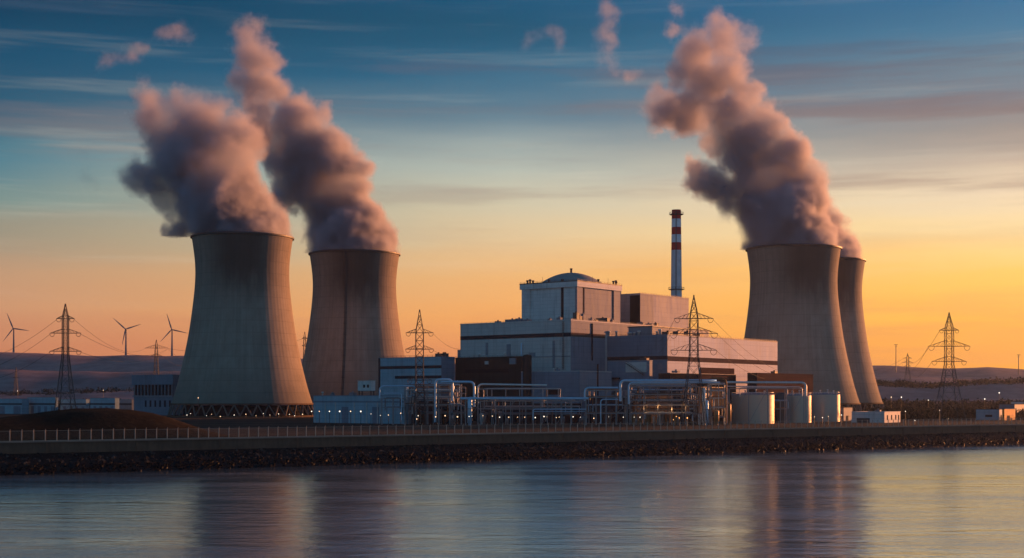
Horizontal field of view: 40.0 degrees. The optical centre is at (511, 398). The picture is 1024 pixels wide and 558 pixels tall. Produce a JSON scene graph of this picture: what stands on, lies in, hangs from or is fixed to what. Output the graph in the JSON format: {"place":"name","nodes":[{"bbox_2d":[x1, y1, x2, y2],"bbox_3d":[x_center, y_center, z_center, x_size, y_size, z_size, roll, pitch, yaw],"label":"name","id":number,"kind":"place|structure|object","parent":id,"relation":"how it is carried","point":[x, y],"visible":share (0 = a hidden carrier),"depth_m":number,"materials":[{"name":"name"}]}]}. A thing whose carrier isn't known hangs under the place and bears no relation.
{"place":"outdoors","nodes":[
{"label":"outdoors","id":0,"kind":"place"},
{"bbox_2d":[379,385,415,397],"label":"process pipe","id":1,"kind":"object","parent":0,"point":[396,386],"visible":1,"depth_m":741.68,"materials":[{"name":"metal"}]},
{"bbox_2d":[0,445,1023,557],"bbox_3d":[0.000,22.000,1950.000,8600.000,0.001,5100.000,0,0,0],"label":"water","id":2,"kind":"structure","parent":0,"point":[950,502],"depth_m":278.21,"materials":[{"name":"liquid"}]},
{"bbox_2d":[0,352,1023,404],"bbox_3d":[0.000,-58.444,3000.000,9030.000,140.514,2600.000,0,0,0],"label":"hills","id":3,"kind":"structure","parent":0,"point":[89,372],"depth_m":2415.35,"materials":[{"name":"plant"}]},
{"bbox_2d":[3,314,28,351],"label":"wind turbine","id":4,"kind":"object","parent":3,"relation":"on","point":[13,329],"visible":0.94,"depth_m":3481.30,"materials":[{"name":"paint"}]},
{"bbox_2d":[13,370,18,394],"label":"lattice pylon","id":5,"kind":"object","parent":3,"relation":"on","point":[16,377],"visible":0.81,"depth_m":1899.33,"materials":[{"name":"metal"}]},
{"bbox_2d":[113,318,139,354],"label":"wind turbine","id":6,"kind":"object","parent":3,"relation":"on","point":[125,333],"visible":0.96,"depth_m":3480.55,"materials":[{"name":"paint"}]},
{"bbox_2d":[160,315,185,355],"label":"wind turbine","id":7,"kind":"object","parent":3,"relation":"on","point":[171,330],"visible":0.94,"depth_m":3482.15,"materials":[{"name":"paint"}]},
{"bbox_2d":[0,376,1023,395],"bbox_3d":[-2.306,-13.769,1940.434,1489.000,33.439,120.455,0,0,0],"label":"hillside trees","id":8,"kind":"object","parent":3,"relation":"on","point":[935,385],"visible":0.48,"depth_m":1914.50,"materials":[{"name":"green plant"}]},
{"bbox_2d":[904,353,910,381],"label":"lattice pylon","id":9,"kind":"object","parent":3,"relation":"on","point":[908,369],"visible":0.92,"depth_m":2299.98,"materials":[{"name":"metal"}]},
{"bbox_2d":[0,432,1023,475],"bbox_3d":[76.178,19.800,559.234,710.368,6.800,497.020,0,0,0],"label":"shore slope","id":10,"kind":"structure","parent":0,"point":[372,455],"depth_m":485.78,"materials":[{"name":"stone"}]},
{"bbox_2d":[0,424,1023,453],"bbox_3d":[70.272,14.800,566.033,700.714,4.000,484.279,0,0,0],"label":"sea wall","id":11,"kind":"structure","parent":10,"relation":"on","point":[27,447],"depth_m":500.79,"materials":[{"name":"concrete"}]},
{"bbox_2d":[0,418,1022,441],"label":"security fence","id":12,"kind":"object","parent":11,"relation":"on","point":[494,426],"visible":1,"depth_m":506.77,"materials":[{"name":"metal"}]},
{"bbox_2d":[0,431,1023,475],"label":"rock armour","id":13,"kind":"object","parent":10,"relation":"on","point":[593,452],"visible":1,"depth_m":500.06,"materials":[{"name":"stone"}]},
{"bbox_2d":[0,414,1023,436],"bbox_3d":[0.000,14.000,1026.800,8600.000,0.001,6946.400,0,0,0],"label":"ground","id":14,"kind":"structure","parent":0,"point":[232,424],"depth_m":697.62,"materials":[{"name":"concrete"}]},
{"bbox_2d":[0,399,28,413],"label":"storage shed","id":15,"kind":"structure","parent":14,"relation":"on","point":[14,406],"depth_m":1256.67,"materials":[{"name":"metal"}]},
{"bbox_2d":[0,406,4,413],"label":"shutter door","id":16,"kind":"structure","parent":15,"relation":"in","point":[2,408],"depth_m":1268.34,"materials":[{"name":"blue metal"}]},
{"bbox_2d":[13,406,20,413],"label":"shutter door","id":17,"kind":"structure","parent":15,"relation":"in","point":[16,409],"depth_m":1254.33,"materials":[{"name":"blue metal"}]},
{"bbox_2d":[27,397,57,413],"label":"storage shed","id":18,"kind":"structure","parent":14,"relation":"on","point":[40,404],"depth_m":1252.64,"materials":[{"name":"metal"}]},
{"bbox_2d":[49,304,81,410],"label":"lattice pylon","id":19,"kind":"object","parent":14,"relation":"on","point":[63,318],"visible":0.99,"depth_m":734.43,"materials":[{"name":"metal"}]},
{"bbox_2d":[60,399,88,409],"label":"storage shed","id":20,"kind":"structure","parent":14,"relation":"on","point":[80,403],"depth_m":1269.53,"materials":[{"name":"metal"}]},
{"bbox_2d":[90,398,118,408],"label":"storage shed","id":21,"kind":"structure","parent":14,"relation":"on","point":[113,403],"depth_m":1239.09,"materials":[{"name":"metal"}]},
{"bbox_2d":[0,408,246,441],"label":"grass mound","id":22,"kind":"object","parent":14,"relation":"on","point":[84,421],"depth_m":446.37,"materials":[{"name":"plant"}]},
{"bbox_2d":[119,399,133,409],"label":"storage shed","id":23,"kind":"structure","parent":14,"relation":"on","point":[126,404],"depth_m":1274.29,"materials":[{"name":"grey metal"}]},
{"bbox_2d":[146,340,164,374],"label":"lattice pylon","id":24,"kind":"object","parent":14,"relation":"on","point":[155,359],"visible":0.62,"depth_m":1499.50,"materials":[{"name":"metal"}]},
{"bbox_2d":[132,372,182,414],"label":"control building","id":25,"kind":"structure","parent":14,"relation":"on","point":[155,393],"depth_m":1163.72,"materials":[{"name":"blue stone"}]},
{"bbox_2d":[166,231,312,416],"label":"cooling tower","id":26,"kind":"structure","parent":14,"relation":"on","point":[242,358],"depth_m":1048.07,"materials":[{"name":"concrete"}]},
{"bbox_2d":[302,332,306,357],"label":"lattice pylon","id":27,"kind":"object","parent":14,"relation":"on","point":[304,338],"visible":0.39,"depth_m":1498.72,"materials":[{"name":"metal"}]},
{"bbox_2d":[302,249,404,414],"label":"cooling tower","id":28,"kind":"structure","parent":14,"relation":"on","point":[354,334],"depth_m":1172.30,"materials":[{"name":"concrete"}]},
{"bbox_2d":[313,391,411,423],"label":"hall","id":29,"kind":"structure","parent":14,"relation":"on","point":[368,407],"depth_m":787.55,"materials":[{"name":"metal"}]},
{"bbox_2d":[342,407,347,422],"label":"shutter door","id":30,"kind":"structure","parent":29,"relation":"in","point":[344,409],"depth_m":792.55,"materials":[{"name":"blue metal"}]},
{"bbox_2d":[372,407,378,423],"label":"shutter door","id":31,"kind":"structure","parent":29,"relation":"in","point":[374,409],"depth_m":778.26,"materials":[{"name":"blue metal"}]},
{"bbox_2d":[358,380,374,394],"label":"plant cabin","id":32,"kind":"object","parent":14,"relation":"on","point":[368,385],"visible":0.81,"depth_m":792.29,"materials":[{"name":"metal"}]},
{"bbox_2d":[384,393,401,419],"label":"process pipe","id":33,"kind":"object","parent":14,"relation":"on","point":[401,401],"visible":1,"depth_m":740.76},
{"bbox_2d":[381,397,405,424],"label":"pipe rack","id":34,"kind":"object","parent":14,"relation":"on","point":[392,406],"visible":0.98,"depth_m":744.07,"materials":[{"name":"metal"}]},
{"bbox_2d":[378,352,454,400],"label":"blue hall","id":35,"kind":"structure","parent":14,"relation":"on","point":[396,371],"depth_m":883.30,"materials":[{"name":"metal"}]},
{"bbox_2d":[417,408,420,423],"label":"process vessel","id":36,"kind":"object","parent":14,"relation":"on","point":[419,414],"visible":0.47,"depth_m":756.22,"materials":[{"name":"metal"}]},
{"bbox_2d":[406,309,433,424],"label":"lattice pylon","id":37,"kind":"object","parent":14,"relation":"on","point":[416,364],"visible":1,"depth_m":740.02,"materials":[{"name":"metal"}]},
{"bbox_2d":[423,411,428,421],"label":"process vessel","id":38,"kind":"object","parent":14,"relation":"on","point":[426,417],"visible":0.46,"depth_m":752.88,"materials":[{"name":"metal"}]},
{"bbox_2d":[404,383,461,424],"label":"pipe rack","id":39,"kind":"object","parent":14,"relation":"on","point":[448,404],"visible":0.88,"depth_m":747.06,"materials":[{"name":"metal"}]},
{"bbox_2d":[408,386,465,423],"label":"pipe rack","id":40,"kind":"object","parent":14,"relation":"on","point":[441,399],"visible":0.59,"depth_m":758.82,"materials":[{"name":"metal"}]},
{"bbox_2d":[436,409,442,423],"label":"process vessel","id":41,"kind":"object","parent":14,"relation":"on","point":[437,415],"visible":0.7,"depth_m":755.48,"materials":[{"name":"metal"}]},
{"bbox_2d":[412,400,472,423],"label":"yard shed","id":42,"kind":"structure","parent":14,"relation":"on","point":[430,416],"depth_m":783.76,"materials":[{"name":"metal"}]},
{"bbox_2d":[434,378,453,421],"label":"process pipe","id":43,"kind":"object","parent":14,"relation":"on","point":[452,386],"visible":0.99,"depth_m":737.56,"materials":[{"name":"metal"}]},
{"bbox_2d":[443,416,447,423],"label":"process vessel","id":44,"kind":"object","parent":14,"relation":"on","point":[445,419],"visible":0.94,"depth_m":754.40,"materials":[{"name":"metal"}]},
{"bbox_2d":[460,410,463,423],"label":"process vessel","id":45,"kind":"object","parent":14,"relation":"on","point":[462,418],"visible":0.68,"depth_m":761.41,"materials":[{"name":"metal"}]},
{"bbox_2d":[466,399,473,424],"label":"process vessel","id":46,"kind":"object","parent":14,"relation":"on","point":[469,408],"visible":0.98,"depth_m":727.00,"materials":[{"name":"metal"}]},
{"bbox_2d":[460,397,587,399],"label":"process pipe","id":47,"kind":"object","parent":46,"relation":"attached to","point":[525,398],"visible":1,"depth_m":727.58,"materials":[{"name":"metal"}]},
{"bbox_2d":[479,411,484,423],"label":"process vessel","id":48,"kind":"object","parent":14,"relation":"on","point":[482,417],"visible":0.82,"depth_m":751.65,"materials":[{"name":"metal"}]},
{"bbox_2d":[483,412,487,423],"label":"process vessel","id":49,"kind":"object","parent":14,"relation":"on","point":[485,419],"visible":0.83,"depth_m":758.44,"materials":[{"name":"metal"}]},
{"bbox_2d":[455,353,522,420],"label":"workshop","id":50,"kind":"structure","parent":14,"relation":"on","point":[505,369],"depth_m":867.31,"materials":[{"name":"metal"}]},
{"bbox_2d":[465,369,508,372],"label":"window","id":51,"kind":"structure","parent":50,"relation":"in","point":[466,370],"depth_m":869.38,"materials":[{"name":"glass"}]},
{"bbox_2d":[486,407,494,423],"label":"process vessel","id":52,"kind":"object","parent":14,"relation":"on","point":[489,415],"visible":0.76,"depth_m":757.61,"materials":[{"name":"metal"}]},
{"bbox_2d":[477,387,561,424],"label":"pipe rack","id":53,"kind":"object","parent":14,"relation":"on","point":[519,407],"visible":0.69,"depth_m":753.20,"materials":[{"name":"metal"}]},
{"bbox_2d":[477,383,546,396],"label":"process pipe","id":54,"kind":"object","parent":53,"relation":"attached to","point":[508,385],"visible":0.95,"depth_m":735.61,"materials":[{"name":"metal"}]},
{"bbox_2d":[465,401,586,424],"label":"pipe rack","id":55,"kind":"object","parent":14,"relation":"on","point":[570,403],"visible":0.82,"depth_m":729.83,"materials":[{"name":"metal"}]},
{"bbox_2d":[441,380,474,406],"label":"process pipe","id":56,"kind":"object","parent":55,"relation":"on","point":[471,382],"visible":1,"depth_m":732.42,"materials":[{"name":"metal"}]},
{"bbox_2d":[523,354,531,402],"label":"storage silo","id":57,"kind":"object","parent":14,"relation":"on","point":[527,364],"visible":0.69,"depth_m":839.77,"materials":[{"name":"metal"}]},
{"bbox_2d":[476,400,580,422],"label":"yard shed","id":58,"kind":"structure","parent":14,"relation":"on","point":[536,415],"depth_m":802.74,"materials":[{"name":"metal"}]},
{"bbox_2d":[483,400,581,423],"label":"pipe rack","id":59,"kind":"object","parent":14,"relation":"on","point":[565,406],"visible":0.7,"depth_m":759.85,"materials":[{"name":"metal"}]},
{"bbox_2d":[58,397,1023,410],"bbox_3d":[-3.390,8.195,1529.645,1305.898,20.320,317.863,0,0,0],"label":"woodland","id":60,"kind":"object","parent":14,"relation":"on","point":[917,404],"visible":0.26,"depth_m":1418.31,"materials":[{"name":"green plant"}]},
{"bbox_2d":[533,409,585,419],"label":"process pipe","id":61,"kind":"object","parent":14,"relation":"on","point":[555,409],"visible":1,"depth_m":723.78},
{"bbox_2d":[457,311,666,370],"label":"reactor hall","id":62,"kind":"structure","parent":14,"relation":"on","point":[577,342],"depth_m":900.54,"materials":[{"name":"metal"}]},
{"bbox_2d":[519,268,621,322],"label":"reactor building","id":63,"kind":"structure","parent":62,"relation":"on","point":[565,295],"depth_m":946.55,"materials":[{"name":"concrete"}]},
{"bbox_2d":[521,364,611,415],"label":"switchgear building","id":64,"kind":"structure","parent":14,"relation":"on","point":[573,383],"depth_m":830.36,"materials":[{"name":"metal"}]},
{"bbox_2d":[601,407,604,422],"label":"process vessel","id":65,"kind":"object","parent":14,"relation":"on","point":[602,417],"visible":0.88,"depth_m":754.13,"materials":[{"name":"metal"}]},
{"bbox_2d":[586,389,626,424],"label":"pipe rack","id":66,"kind":"object","parent":14,"relation":"on","point":[595,413],"visible":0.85,"depth_m":743.46,"materials":[{"name":"metal"}]},
{"bbox_2d":[584,387,617,400],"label":"process pipe","id":67,"kind":"object","parent":66,"relation":"attached to","point":[586,388],"visible":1,"depth_m":734.63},
{"bbox_2d":[600,399,617,422],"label":"process pipe","id":68,"kind":"object","parent":14,"relation":"on","point":[600,406],"visible":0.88,"depth_m":725.73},
{"bbox_2d":[245,424,1009,437],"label":"rough grass","id":69,"kind":"structure","parent":14,"relation":"on","point":[598,431],"depth_m":569.57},
{"bbox_2d":[587,391,672,422],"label":"yard shed","id":70,"kind":"structure","parent":14,"relation":"on","point":[590,419],"depth_m":791.63,"materials":[{"name":"metal"}]},
{"bbox_2d":[608,357,652,395],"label":"annex","id":71,"kind":"object","parent":14,"relation":"on","point":[641,368],"visible":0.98,"depth_m":857.95,"materials":[{"name":"grey stone"}]},
{"bbox_2d":[632,414,635,424],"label":"process vessel","id":72,"kind":"object","parent":14,"relation":"on","point":[633,417],"visible":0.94,"depth_m":743.33,"materials":[{"name":"metal"}]},
{"bbox_2d":[660,411,663,424],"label":"process vessel","id":73,"kind":"object","parent":14,"relation":"on","point":[662,419],"visible":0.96,"depth_m":747.63,"materials":[{"name":"metal"}]},
{"bbox_2d":[630,383,696,423],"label":"pipe rack","id":74,"kind":"object","parent":14,"relation":"on","point":[667,396],"visible":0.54,"depth_m":757.60,"materials":[{"name":"metal"}]},
{"bbox_2d":[619,379,716,400],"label":"process pipe","id":75,"kind":"object","parent":74,"relation":"attached to","point":[654,380],"visible":0.87,"depth_m":737.55,"materials":[{"name":"metal"}]},
{"bbox_2d":[628,385,699,424],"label":"pipe rack","id":76,"kind":"object","parent":14,"relation":"on","point":[642,404],"visible":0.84,"depth_m":742.06,"materials":[{"name":"metal"}]},
{"bbox_2d":[628,381,719,403],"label":"process pipe","id":77,"kind":"object","parent":76,"relation":"attached to","point":[668,382],"visible":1,"depth_m":731.55,"materials":[{"name":"metal"}]},
{"bbox_2d":[668,209,683,296],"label":"chimney","id":78,"kind":"object","parent":14,"relation":"on","point":[676,289],"visible":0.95,"depth_m":1041.77,"materials":[{"name":"white paint"}]},
{"bbox_2d":[607,326,777,393],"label":"turbine hall","id":79,"kind":"structure","parent":14,"relation":"on","point":[637,342],"depth_m":910.93,"materials":[{"name":"metal"}]},
{"bbox_2d":[700,367,733,373],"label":"loading door","id":80,"kind":"structure","parent":79,"relation":"in","point":[704,370],"depth_m":932.48,"materials":[{"name":"metal"}]},
{"bbox_2d":[670,295,717,425],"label":"lattice pylon","id":81,"kind":"object","parent":14,"relation":"on","point":[697,329],"visible":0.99,"depth_m":721.30,"materials":[{"name":"metal"}]},
{"bbox_2d":[658,369,735,403],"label":"equipment shelter","id":82,"kind":"object","parent":14,"relation":"on","point":[675,374],"visible":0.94,"depth_m":875.01,"materials":[{"name":"metal"}]},
{"bbox_2d":[698,375,728,385],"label":"door panel","id":83,"kind":"structure","parent":82,"relation":"in","point":[703,376],"depth_m":886.20,"materials":[{"name":"metal"}]},
{"bbox_2d":[672,385,723,423],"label":"yard shed","id":84,"kind":"structure","parent":14,"relation":"on","point":[721,419],"depth_m":783.86,"materials":[{"name":"metal"}]},
{"bbox_2d":[702,388,705,424],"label":"process vessel","id":85,"kind":"object","parent":14,"relation":"on","point":[704,391],"visible":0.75,"depth_m":737.07,"materials":[{"name":"metal"}]},
{"bbox_2d":[703,398,709,424],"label":"process vessel","id":86,"kind":"object","parent":14,"relation":"on","point":[706,404],"visible":0.73,"depth_m":733.28,"materials":[{"name":"metal"}]},
{"bbox_2d":[712,408,720,424],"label":"process vessel","id":87,"kind":"object","parent":14,"relation":"on","point":[716,415],"visible":0.89,"depth_m":734.76,"materials":[{"name":"metal"}]},
{"bbox_2d":[707,382,727,424],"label":"pipe rack","id":88,"kind":"object","parent":14,"relation":"on","point":[710,390],"visible":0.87,"depth_m":742.40,"materials":[{"name":"metal"}]},
{"bbox_2d":[711,377,726,422],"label":"process pipe","id":89,"kind":"object","parent":14,"relation":"on","point":[725,395],"visible":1,"depth_m":728.62,"materials":[{"name":"metal"}]},
{"bbox_2d":[726,401,732,423],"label":"process vessel","id":90,"kind":"object","parent":14,"relation":"on","point":[729,412],"visible":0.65,"depth_m":750.42,"materials":[{"name":"metal"}]},
{"bbox_2d":[731,389,773,423],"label":"storage tank","id":91,"kind":"object","parent":14,"relation":"on","point":[741,413],"visible":0.96,"depth_m":775.10,"materials":[{"name":"metal"}]},
{"bbox_2d":[728,387,805,423],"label":"pipe rack","id":92,"kind":"object","parent":14,"relation":"on","point":[767,388],"visible":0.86,"depth_m":769.83,"materials":[{"name":"metal"}]},
{"bbox_2d":[747,370,812,419],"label":"pump house","id":93,"kind":"structure","parent":14,"relation":"on","point":[774,375],"depth_m":926.08,"materials":[{"name":"metal"}]},
{"bbox_2d":[748,375,755,391],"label":"doorway","id":94,"kind":"structure","parent":93,"relation":"in","point":[750,377],"depth_m":902.25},
{"bbox_2d":[775,392,785,422],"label":"storage silo","id":95,"kind":"object","parent":14,"relation":"on","point":[779,396],"visible":0.84,"depth_m":797.24,"materials":[{"name":"metal"}]},
{"bbox_2d":[774,400,789,422],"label":"pipe rack","id":96,"kind":"object","parent":14,"relation":"on","point":[780,407],"visible":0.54,"depth_m":794.85,"materials":[{"name":"metal"}]},
{"bbox_2d":[787,390,811,422],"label":"storage tank","id":97,"kind":"object","parent":14,"relation":"on","point":[797,414],"visible":0.76,"depth_m":804.82,"materials":[{"name":"metal"}]},
{"bbox_2d":[744,244,861,410],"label":"cooling tower","id":98,"kind":"structure","parent":14,"relation":"on","point":[793,309],"depth_m":1130.67,"materials":[{"name":"concrete"}]},
{"bbox_2d":[810,389,839,421],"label":"storage tank","id":99,"kind":"object","parent":14,"relation":"on","point":[825,405],"visible":0.95,"depth_m":842.48,"materials":[{"name":"metal"}]},
{"bbox_2d":[840,407,852,420],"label":"substation hut","id":100,"kind":"object","parent":14,"relation":"on","point":[845,413],"visible":0.78,"depth_m":872.51,"materials":[{"name":"metal"}]},
{"bbox_2d":[837,257,883,410],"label":"cooling tower","id":101,"kind":"structure","parent":14,"relation":"on","point":[850,276],"depth_m":1235.04,"materials":[{"name":"concrete"}]},
{"bbox_2d":[851,408,900,422],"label":"gatehouse","id":102,"kind":"object","parent":14,"relation":"on","point":[880,416],"visible":0.98,"depth_m":806.82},
{"bbox_2d":[862,406,1023,419],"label":"scrub woodland","id":103,"kind":"object","parent":14,"relation":"on","point":[921,413],"visible":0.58,"depth_m":929.87,"materials":[{"name":"green plant"}]},
{"bbox_2d":[928,312,969,419],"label":"lattice pylon","id":104,"kind":"object","parent":14,"relation":"on","point":[946,345],"visible":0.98,"depth_m":899.60,"materials":[{"name":"metal"}]},
{"bbox_2d":[976,409,1001,419],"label":"warehouse","id":105,"kind":"structure","parent":14,"relation":"on","point":[994,414],"depth_m":903.86,"materials":[{"name":"metal"}]},
{"bbox_2d":[1002,409,1014,420],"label":"kiosk","id":106,"kind":"object","parent":14,"relation":"on","point":[1008,413],"visible":0.95,"depth_m":885.75,"materials":[{"name":"metal"}]},
{"bbox_2d":[999,404,1023,414],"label":"depot","id":107,"kind":"structure","parent":14,"relation":"on","point":[1012,406],"depth_m":984.72,"materials":[{"name":"white stone"}]},
{"bbox_2d":[1011,401,1023,403],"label":"distribution shed","id":108,"kind":"structure","parent":14,"relation":"on","point":[1017,402],"depth_m":1114.20,"materials":[{"name":"metal"}]},
{"bbox_2d":[0,0,1023,368],"label":"sky","id":109,"kind":"structure","parent":0,"point":[492,146],"materials":[{"name":"blue"}]},
{"bbox_2d":[534,411,584,411],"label":"process pipe","id":110,"kind":"object","parent":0,"point":[559,411],"visible":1,"depth_m":721.83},
{"bbox_2d":[620,291,688,327],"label":"boiler house","id":111,"kind":"structure","parent":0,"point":[661,309],"depth_m":999.93,"materials":[{"name":"metal"}]},
{"bbox_2d":[728,386,802,395],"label":"process pipe","id":112,"kind":"object","parent":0,"point":[769,386],"visible":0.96,"depth_m":765.73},
{"bbox_2d":[727,381,806,395],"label":"process pipe","id":113,"kind":"object","parent":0,"point":[777,382],"visible":1,"depth_m":761.58,"materials":[{"name":"metal"}]}
]}

